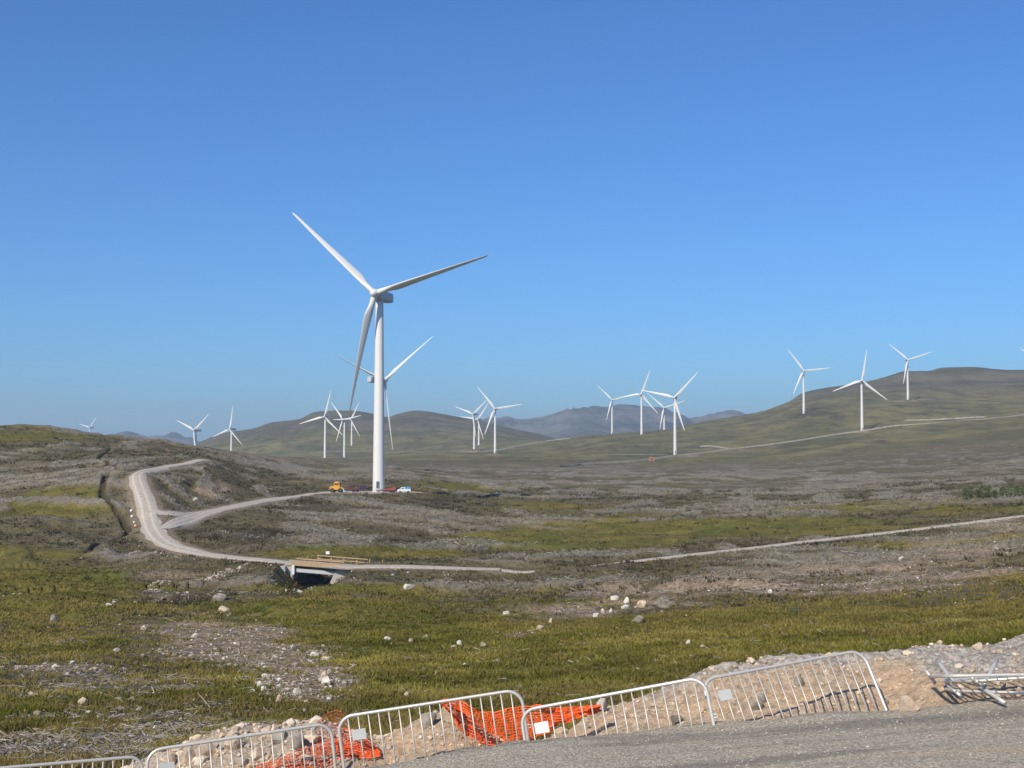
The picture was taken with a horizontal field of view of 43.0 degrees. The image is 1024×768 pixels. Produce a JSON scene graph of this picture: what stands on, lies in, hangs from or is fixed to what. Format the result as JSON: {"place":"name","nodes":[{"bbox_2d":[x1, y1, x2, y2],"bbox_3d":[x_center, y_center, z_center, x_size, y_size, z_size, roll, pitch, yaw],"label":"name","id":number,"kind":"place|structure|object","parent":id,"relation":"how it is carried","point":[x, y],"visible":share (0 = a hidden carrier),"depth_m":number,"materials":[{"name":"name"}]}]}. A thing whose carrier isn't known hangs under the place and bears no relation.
{"place":"outdoors","nodes":[
{"label":"outdoors","id":0,"kind":"place"},
{"bbox_2d":[160,512,212,528],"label":"site road","id":1,"kind":"structure","parent":0,"point":[188,520],"depth_m":306.17,"materials":[{"name":"grey gravel"}]},
{"bbox_2d":[143,492,330,516],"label":"site road","id":2,"kind":"structure","parent":0,"point":[214,511],"depth_m":344.10,"materials":[{"name":"grey gravel"}]},
{"bbox_2d":[295,584,324,593],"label":"stream water","id":3,"kind":"structure","parent":0,"point":[309,586],"depth_m":216.90,"materials":[{"name":"black liquid"}]},
{"bbox_2d":[128,459,499,569],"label":"site road","id":4,"kind":"structure","parent":0,"point":[150,522],"depth_m":281.68,"materials":[{"name":"grey gravel"}]},
{"bbox_2d":[315,450,475,452],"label":"hillside track","id":5,"kind":"structure","parent":0,"point":[392,452],"depth_m":2376.93,"materials":[{"name":"grey gravel"}]},
{"bbox_2d":[108,404,744,444],"bbox_3d":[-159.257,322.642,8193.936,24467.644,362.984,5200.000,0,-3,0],"label":"mountains","id":6,"kind":"structure","parent":0,"point":[582,421],"depth_m":7043.98,"materials":[{"name":"grey stone"}]},
{"bbox_2d":[0,367,1023,767],"bbox_3d":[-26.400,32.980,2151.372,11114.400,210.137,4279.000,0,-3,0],"label":"moorland","id":7,"kind":"structure","parent":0,"point":[956,449],"depth_m":340.39,"materials":[{"name":"green plant"}]},
{"bbox_2d":[50,614,57,621],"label":"stone","id":8,"kind":"object","parent":7,"relation":"on","point":[53,617],"visible":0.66,"depth_m":132.06,"materials":[{"name":"grey stone"}]},
{"bbox_2d":[78,697,88,704],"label":"stone","id":9,"kind":"object","parent":7,"relation":"on","point":[84,700],"visible":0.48,"depth_m":44.81,"materials":[{"name":"beige stone"}]},
{"bbox_2d":[177,414,208,445],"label":"wind turbine","id":10,"kind":"object","parent":7,"relation":"on","point":[195,429],"visible":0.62,"depth_m":2016.49,"materials":[{"name":"white metal"}]},
{"bbox_2d":[213,593,225,601],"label":"stone","id":11,"kind":"object","parent":7,"relation":"on","point":[219,597],"visible":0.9,"depth_m":172.75,"materials":[{"name":"grey stone"}]},
{"bbox_2d":[219,606,229,611],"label":"stone","id":12,"kind":"object","parent":7,"relation":"on","point":[223,608],"visible":0.63,"depth_m":156.84,"materials":[{"name":"beige stone"}]},
{"bbox_2d":[213,407,240,450],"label":"wind turbine","id":13,"kind":"object","parent":7,"relation":"on","point":[230,429],"visible":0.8,"depth_m":2246.04,"materials":[{"name":"white metal"}]},
{"bbox_2d":[2,531,485,605],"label":"stream stones","id":14,"kind":"object","parent":7,"relation":"on","point":[161,582],"visible":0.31,"depth_m":210.54,"materials":[{"name":"grey stone"}]},
{"bbox_2d":[276,695,282,701],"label":"stone","id":15,"kind":"object","parent":7,"relation":"on","point":[278,697],"visible":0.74,"depth_m":42.69,"materials":[{"name":"beige stone"}]},
{"bbox_2d":[293,688,300,693],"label":"stone","id":16,"kind":"object","parent":7,"relation":"on","point":[296,690],"visible":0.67,"depth_m":47.71,"materials":[{"name":"grey stone"}]},
{"bbox_2d":[310,651,318,655],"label":"stone","id":17,"kind":"object","parent":7,"relation":"on","point":[313,653],"visible":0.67,"depth_m":79.97,"materials":[{"name":"white stone"}]},
{"bbox_2d":[300,391,340,457],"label":"wind turbine","id":18,"kind":"object","parent":7,"relation":"on","point":[326,417],"visible":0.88,"depth_m":1975.77,"materials":[{"name":"white metal"}]},
{"bbox_2d":[320,670,327,677],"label":"stone","id":19,"kind":"object","parent":7,"relation":"on","point":[324,673],"visible":0.64,"depth_m":61.44,"materials":[{"name":"beige stone"}]},
{"bbox_2d":[321,676,330,684],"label":"stone","id":20,"kind":"object","parent":7,"relation":"on","point":[325,679],"visible":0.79,"depth_m":56.24,"materials":[{"name":"white stone"}]},
{"bbox_2d":[280,551,382,583],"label":"road bridge","id":21,"kind":"structure","parent":7,"relation":"on","point":[293,567],"depth_m":218.06,"materials":[{"name":"concrete"}]},
{"bbox_2d":[331,402,360,457],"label":"wind turbine","id":22,"kind":"object","parent":7,"relation":"on","point":[345,419],"visible":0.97,"depth_m":2224.62,"materials":[{"name":"white metal"}]},
{"bbox_2d":[334,403,358,445],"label":"wind turbine","id":23,"kind":"object","parent":7,"relation":"on","point":[351,426],"visible":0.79,"depth_m":2646.34,"materials":[{"name":"white metal"}]},
{"bbox_2d":[327,491,421,493],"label":"turbine hardstanding","id":24,"kind":"structure","parent":7,"relation":"on","point":[370,492],"depth_m":426.88,"materials":[{"name":"grey gravel"}]},
{"bbox_2d":[330,481,347,492],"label":"wheel loader","id":25,"kind":"object","parent":24,"relation":"on","point":[337,486],"visible":1,"depth_m":425.93,"materials":[{"name":"metal"}]},
{"bbox_2d":[346,485,366,491],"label":"flatbed trailer","id":26,"kind":"object","parent":24,"relation":"on","point":[363,487],"visible":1,"depth_m":428.83,"materials":[{"name":"metal"}]},
{"bbox_2d":[378,487,396,492],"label":"tipping trailer","id":27,"kind":"object","parent":24,"relation":"on","point":[392,489],"visible":1,"depth_m":424.73,"materials":[{"name":"metal"}]},
{"bbox_2d":[292,212,487,491],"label":"wind turbine","id":28,"kind":"object","parent":24,"relation":"on","point":[380,296],"visible":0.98,"depth_m":433.28,"materials":[{"name":"white metal"}]},
{"bbox_2d":[397,487,410,492],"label":"parked van","id":29,"kind":"object","parent":24,"relation":"on","point":[404,489],"visible":0.96,"depth_m":423.03,"materials":[{"name":"metal"}]},
{"bbox_2d":[334,337,431,448],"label":"wind turbine","id":30,"kind":"object","parent":7,"relation":"on","point":[370,379],"visible":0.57,"depth_m":746.93,"materials":[{"name":"white metal"}]},
{"bbox_2d":[403,584,414,589],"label":"stone","id":31,"kind":"object","parent":7,"relation":"on","point":[407,586],"visible":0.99,"depth_m":190.30,"materials":[{"name":"white stone"}]},
{"bbox_2d":[457,402,484,448],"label":"wind turbine","id":32,"kind":"object","parent":7,"relation":"on","point":[473,418],"visible":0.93,"depth_m":2326.33,"materials":[{"name":"white metal"}]},
{"bbox_2d":[460,404,487,444],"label":"wind turbine","id":33,"kind":"object","parent":7,"relation":"on","point":[479,428],"visible":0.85,"depth_m":2476.44,"materials":[{"name":"white metal"}]},
{"bbox_2d":[478,388,520,452],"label":"wind turbine","id":34,"kind":"object","parent":7,"relation":"on","point":[491,404],"visible":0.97,"depth_m":1896.31,"materials":[{"name":"white metal"}]},
{"bbox_2d":[0,520,1022,763],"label":"moor rubble","id":35,"kind":"object","parent":7,"relation":"on","point":[328,697],"visible":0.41,"depth_m":69.42,"materials":[{"name":"grey stone"}]},
{"bbox_2d":[0,527,1023,767],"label":"moor grass","id":36,"kind":"structure","parent":7,"relation":"on","point":[615,680],"depth_m":72.47,"materials":[{"name":"green plant"}]},
{"bbox_2d":[0,425,1023,634],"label":"heather","id":37,"kind":"object","parent":7,"relation":"on","point":[386,559],"visible":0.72,"depth_m":274.57,"materials":[{"name":"brown plant"}]},
{"bbox_2d":[0,457,1023,761],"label":"dead brash","id":38,"kind":"object","parent":7,"relation":"on","point":[102,737],"visible":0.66,"depth_m":60.08,"materials":[{"name":"brown plant"}]},
{"bbox_2d":[536,625,545,629],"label":"stone","id":39,"kind":"object","parent":7,"relation":"on","point":[541,627],"visible":0.67,"depth_m":104.31,"materials":[{"name":"beige stone"}]},
{"bbox_2d":[597,385,623,433],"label":"wind turbine","id":40,"kind":"object","parent":7,"relation":"on","point":[611,404],"visible":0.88,"depth_m":2537.69,"materials":[{"name":"white metal"}]},
{"bbox_2d":[610,595,618,599],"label":"stone","id":41,"kind":"object","parent":7,"relation":"on","point":[615,597],"visible":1,"depth_m":142.42,"materials":[{"name":"white stone"}]},
{"bbox_2d":[619,371,656,434],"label":"wind turbine","id":42,"kind":"object","parent":7,"relation":"on","point":[641,417],"visible":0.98,"depth_m":2054.75,"materials":[{"name":"white metal"}]},
{"bbox_2d":[633,615,643,622],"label":"stone","id":43,"kind":"object","parent":7,"relation":"on","point":[638,618],"visible":0.71,"depth_m":102.66,"materials":[{"name":"grey stone"}]},
{"bbox_2d":[637,600,646,607],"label":"stone","id":44,"kind":"object","parent":7,"relation":"on","point":[642,603],"visible":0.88,"depth_m":125.79,"materials":[{"name":"beige stone"}]},
{"bbox_2d":[652,597,672,607],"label":"stone","id":45,"kind":"object","parent":7,"relation":"on","point":[660,602],"visible":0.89,"depth_m":123.96,"materials":[{"name":"grey stone"}]},
{"bbox_2d":[647,393,682,429],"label":"wind turbine","id":46,"kind":"object","parent":7,"relation":"on","point":[663,413],"visible":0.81,"depth_m":2397.14,"materials":[{"name":"white metal"}]},
{"bbox_2d":[642,372,697,454],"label":"wind turbine","id":47,"kind":"object","parent":7,"relation":"on","point":[678,412],"visible":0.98,"depth_m":1526.80,"materials":[{"name":"white metal"}]},
{"bbox_2d":[788,350,826,413],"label":"wind turbine","id":48,"kind":"object","parent":7,"relation":"on","point":[803,370],"visible":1,"depth_m":2009.01,"materials":[{"name":"white metal"}]},
{"bbox_2d":[832,350,886,429],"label":"wind turbine","id":49,"kind":"object","parent":7,"relation":"on","point":[870,387],"visible":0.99,"depth_m":1713.95,"materials":[{"name":"white metal"}]},
{"bbox_2d":[889,344,929,399],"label":"wind turbine","id":50,"kind":"object","parent":7,"relation":"on","point":[906,365],"visible":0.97,"depth_m":2144.96,"materials":[{"name":"white metal"}]},
{"bbox_2d":[961,487,970,499],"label":"young tree","id":51,"kind":"object","parent":7,"relation":"on","point":[965,493],"visible":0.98,"depth_m":357.26,"materials":[{"name":"green plant"}]},
{"bbox_2d":[968,489,973,497],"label":"young tree","id":52,"kind":"object","parent":7,"relation":"on","point":[971,495],"visible":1,"depth_m":358.79,"materials":[{"name":"green plant"}]},
{"bbox_2d":[975,489,980,497],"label":"young tree","id":53,"kind":"object","parent":7,"relation":"on","point":[977,493],"visible":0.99,"depth_m":359.47,"materials":[{"name":"green plant"}]},
{"bbox_2d":[979,484,988,497],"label":"young tree","id":54,"kind":"object","parent":7,"relation":"on","point":[984,489],"visible":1,"depth_m":359.52,"materials":[{"name":"green plant"}]},
{"bbox_2d":[986,484,993,497],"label":"young tree","id":55,"kind":"object","parent":7,"relation":"on","point":[988,489],"visible":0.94,"depth_m":360.99,"materials":[{"name":"green plant"}]},
{"bbox_2d":[991,489,998,497],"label":"young tree","id":56,"kind":"object","parent":7,"relation":"on","point":[994,492],"visible":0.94,"depth_m":353.50,"materials":[{"name":"green plant"}]},
{"bbox_2d":[998,486,1005,496],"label":"young tree","id":57,"kind":"object","parent":7,"relation":"on","point":[1001,490],"visible":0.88,"depth_m":363.41,"materials":[{"name":"green plant"}]},
{"bbox_2d":[1005,483,1016,496],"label":"young tree","id":58,"kind":"object","parent":7,"relation":"on","point":[1009,486],"visible":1,"depth_m":354.98,"materials":[{"name":"green plant"}]},
{"bbox_2d":[1013,485,1020,495],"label":"young tree","id":59,"kind":"object","parent":7,"relation":"on","point":[1016,487],"visible":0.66,"depth_m":367.18,"materials":[{"name":"green plant"}]},
{"bbox_2d":[1019,485,1023,495],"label":"young tree","id":60,"kind":"object","parent":7,"relation":"on","point":[1021,490],"visible":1,"depth_m":356.70,"materials":[{"name":"green plant"}]},
{"bbox_2d":[0,0,1023,441],"label":"sky","id":61,"kind":"structure","parent":0,"point":[673,190],"materials":[{"name":"blue"}]},
{"bbox_2d":[478,438,569,451],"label":"hillside track","id":62,"kind":"structure","parent":0,"point":[521,445],"depth_m":2217.61,"materials":[{"name":"grey gravel"}]},
{"bbox_2d":[128,634,1023,767],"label":"spoil bank","id":63,"kind":"structure","parent":0,"point":[968,657],"depth_m":17.34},
{"bbox_2d":[163,754,176,763],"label":"rock","id":64,"kind":"object","parent":63,"relation":"on","point":[172,758],"visible":0.52,"depth_m":17.51,"materials":[{"name":"beige stone"}]},
{"bbox_2d":[181,746,195,764],"bbox_3d":[-4.346,5.002,17.492,0.204,0.267,0.164,0,-3,0],"label":"rock","id":65,"kind":"object","parent":63,"relation":"on","point":[185,757],"visible":0.8,"depth_m":17.45,"materials":[{"name":"beige stone"}]},
{"bbox_2d":[195,743,215,759],"bbox_3d":[-4.122,4.955,17.508,0.299,0.305,0.222,2,-4,-39],"label":"rock","id":66,"kind":"object","parent":63,"relation":"on","point":[204,750],"visible":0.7,"depth_m":17.42,"materials":[{"name":"beige stone"}]},
{"bbox_2d":[224,734,239,750],"bbox_3d":[-3.769,4.852,17.498,0.209,0.267,0.166,-2,-3,33],"label":"rock","id":67,"kind":"object","parent":63,"relation":"on","point":[235,743],"visible":0.69,"depth_m":17.45,"materials":[{"name":"beige stone"}]},
{"bbox_2d":[145,723,339,767],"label":"crowd barrier","id":68,"kind":"object","parent":63,"relation":"on","point":[178,746],"visible":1,"depth_m":16.38,"materials":[{"name":"silver metal"}]},
{"bbox_2d":[251,746,264,759],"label":"rock","id":69,"kind":"object","parent":63,"relation":"on","point":[257,750],"visible":0.81,"depth_m":17.22,"materials":[{"name":"beige stone"}]},
{"bbox_2d":[261,725,271,735],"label":"rock","id":70,"kind":"object","parent":63,"relation":"on","point":[268,728],"visible":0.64,"depth_m":17.85,"materials":[{"name":"beige stone"}]},
{"bbox_2d":[272,729,287,743],"bbox_3d":[-3.150,4.827,17.651,0.220,0.269,0.176,0,-3,0],"label":"rock","id":71,"kind":"object","parent":63,"relation":"on","point":[276,738],"visible":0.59,"depth_m":17.60,"materials":[{"name":"grey stone"}]},
{"bbox_2d":[257,738,332,767],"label":"safety netting","id":72,"kind":"object","parent":63,"relation":"on","point":[271,766],"visible":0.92,"depth_m":17.07,"materials":[{"name":"orange plastic"}]},
{"bbox_2d":[291,732,304,750],"bbox_3d":[-2.859,4.790,17.379,0.190,0.246,0.152,0,-3,0],"label":"rock","id":73,"kind":"object","parent":63,"relation":"on","point":[297,741],"visible":0.65,"depth_m":17.34,"materials":[{"name":"grey stone"}]},
{"bbox_2d":[316,710,345,752],"bbox_3d":[-2.396,4.602,17.261,0.399,0.596,0.454,0,-3,-8],"label":"safety netting","id":74,"kind":"object","parent":63,"relation":"on","point":[331,728],"visible":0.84,"depth_m":17.22,"materials":[{"name":"orange plastic"}]},
{"bbox_2d":[334,728,381,759],"bbox_3d":[-2.057,4.744,17.244,0.649,0.453,0.417,0,-3,0],"label":"safety netting","id":75,"kind":"object","parent":63,"relation":"on","point":[377,752],"visible":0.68,"depth_m":17.31,"materials":[{"name":"orange plastic"}]},
{"bbox_2d":[421,712,436,728],"bbox_3d":[-1.144,4.598,17.745,0.211,0.251,0.169,2,-3,-34],"label":"rock","id":76,"kind":"object","parent":63,"relation":"on","point":[426,720],"visible":0.79,"depth_m":17.69,"materials":[{"name":"grey stone"}]},
{"bbox_2d":[441,701,460,724],"bbox_3d":[-0.834,4.490,17.710,0.276,0.347,0.221,0,-3,0],"label":"rock","id":77,"kind":"object","parent":63,"relation":"on","point":[446,715],"visible":0.45,"depth_m":17.68,"materials":[{"name":"beige stone"}]},
{"bbox_2d":[442,698,601,745],"bbox_3d":[0.134,4.482,17.245,2.121,0.709,0.542,0,-3,0],"label":"safety netting","id":78,"kind":"object","parent":63,"relation":"on","point":[567,717],"visible":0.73,"depth_m":17.12,"materials":[{"name":"orange plastic"}]},
{"bbox_2d":[121,636,1023,767],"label":"bank rubble","id":79,"kind":"object","parent":63,"relation":"on","point":[290,722],"visible":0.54,"depth_m":17.52,"materials":[{"name":"beige stone"}]},
{"bbox_2d":[580,722,587,731],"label":"rock","id":80,"kind":"object","parent":63,"relation":"on","point":[582,729],"visible":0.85,"depth_m":17.75,"materials":[{"name":"grey stone"}]},
{"bbox_2d":[596,698,606,714],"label":"rock","id":81,"kind":"object","parent":63,"relation":"on","point":[604,701],"visible":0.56,"depth_m":17.97,"materials":[{"name":"white stone"}]},
{"bbox_2d":[670,715,682,724],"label":"rock","id":82,"kind":"object","parent":63,"relation":"on","point":[675,719],"visible":0.89,"depth_m":16.92,"materials":[{"name":"grey stone"}]},
{"bbox_2d":[751,701,763,710],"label":"rock","id":83,"kind":"object","parent":63,"relation":"on","point":[754,705],"visible":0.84,"depth_m":16.90,"materials":[{"name":"grey stone"}]},
{"bbox_2d":[758,693,766,701],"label":"rock","id":84,"kind":"object","parent":63,"relation":"on","point":[761,697],"visible":0.89,"depth_m":17.09,"materials":[{"name":"grey stone"}]},
{"bbox_2d":[704,651,887,720],"bbox_3d":[3.544,3.962,15.962,2.386,1.143,0.726,-6,-31,-19],"label":"crowd barrier","id":85,"kind":"object","parent":63,"relation":"on","point":[724,694],"visible":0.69,"depth_m":16.12,"materials":[{"name":"silver metal"}]},
{"bbox_2d":[794,676,803,686],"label":"rock","id":86,"kind":"object","parent":63,"relation":"on","point":[796,682],"visible":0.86,"depth_m":17.32,"materials":[{"name":"grey stone"}]},
{"bbox_2d":[972,642,982,649],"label":"rock","id":87,"kind":"object","parent":63,"relation":"on","point":[978,646],"visible":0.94,"depth_m":18.01,"materials":[{"name":"beige stone"}]},
{"bbox_2d":[941,676,1023,687],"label":"crowd barrier","id":88,"kind":"object","parent":63,"relation":"on","point":[979,680],"visible":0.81,"depth_m":15.46,"materials":[{"name":"silver metal"}]},
{"bbox_2d":[923,668,1023,684],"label":"crowd barrier","id":89,"kind":"object","parent":88,"relation":"on","point":[930,676],"visible":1,"depth_m":15.04,"materials":[{"name":"silver metal"}]},
{"bbox_2d":[936,659,954,683],"bbox_3d":[5.284,3.503,15.851,0.046,0.213,0.516,0,-3,-2],"label":"loose pole","id":90,"kind":"object","parent":89,"relation":"attached to","point":[943,668],"visible":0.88,"depth_m":15.87,"materials":[{"name":"silver metal"}]},
{"bbox_2d":[983,658,998,684],"bbox_3d":[5.753,3.466,15.628,0.047,0.280,0.476,-2,-4,40],"label":"loose pole","id":91,"kind":"object","parent":89,"relation":"attached to","point":[994,665],"visible":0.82,"depth_m":15.67,"materials":[{"name":"silver metal"}]},
{"bbox_2d":[592,454,667,454],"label":"hillside track","id":92,"kind":"structure","parent":0,"point":[629,454],"depth_m":1598.80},
{"bbox_2d":[368,698,1023,767],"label":"gravel yard","id":93,"kind":"structure","parent":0,"point":[558,748],"depth_m":14.22,"materials":[{"name":"grey gravel"}]},
{"bbox_2d":[0,756,143,767],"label":"crowd barrier","id":94,"kind":"object","parent":93,"relation":"on","point":[82,761],"visible":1,"depth_m":16.79,"materials":[{"name":"silver metal"}]},
{"bbox_2d":[338,690,531,767],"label":"crowd barrier","id":95,"kind":"object","parent":93,"relation":"on","point":[359,734],"visible":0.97,"depth_m":16.12,"materials":[{"name":"silver metal"}]},
{"bbox_2d":[521,678,717,739],"bbox_3d":[1.301,4.258,15.522,2.385,1.143,0.725,-14,-16,13],"label":"crowd barrier","id":96,"kind":"object","parent":93,"relation":"on","point":[542,727],"visible":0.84,"depth_m":15.62,"materials":[{"name":"silver metal"}]},
{"bbox_2d":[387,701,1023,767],"bbox_3d":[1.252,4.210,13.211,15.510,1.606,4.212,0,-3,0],"label":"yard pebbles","id":97,"kind":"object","parent":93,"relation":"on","point":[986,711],"visible":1,"depth_m":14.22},
{"bbox_2d":[899,695,919,711],"bbox_3d":[4.631,3.760,15.206,0.236,0.248,0.189,0,-3,0],"label":"rock","id":98,"kind":"object","parent":93,"relation":"on","point":[907,703],"visible":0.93,"depth_m":15.13,"materials":[{"name":"beige stone"}]},
{"bbox_2d":[944,683,1023,698],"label":"crowd barrier","id":99,"kind":"object","parent":93,"relation":"on","point":[950,688],"visible":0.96,"depth_m":15.33,"materials":[{"name":"silver metal"}]},
{"bbox_2d":[973,683,1006,704],"bbox_3d":[5.569,3.598,15.171,0.047,0.186,0.584,1,-3,-16],"label":"loose pole","id":100,"kind":"object","parent":99,"relation":"on","point":[995,696],"visible":0.93,"depth_m":15.09,"materials":[{"name":"silver metal"}]},
{"bbox_2d":[700,445,728,448],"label":"hillside track","id":101,"kind":"structure","parent":0,"point":[714,446],"depth_m":1695.46,"materials":[{"name":"grey gravel"}]},
{"bbox_2d":[500,515,1023,573],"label":"site road","id":102,"kind":"structure","parent":0,"point":[763,546],"depth_m":243.62,"materials":[{"name":"grey gravel"}]},
{"bbox_2d":[560,414,1023,466],"bbox_3d":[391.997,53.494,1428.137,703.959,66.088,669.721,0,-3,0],"label":"hillside track","id":103,"kind":"structure","parent":0,"point":[769,443],"depth_m":1642.17,"materials":[{"name":"grey gravel"}]},
{"bbox_2d":[863,397,999,402],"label":"hillside track","id":104,"kind":"structure","parent":0,"point":[931,399],"depth_m":2107.01,"materials":[{"name":"grey gravel"}]},
{"bbox_2d":[905,416,985,420],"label":"hillside track","id":105,"kind":"structure","parent":0,"point":[943,418],"depth_m":1721.03,"materials":[{"name":"grey gravel"}]}
]}

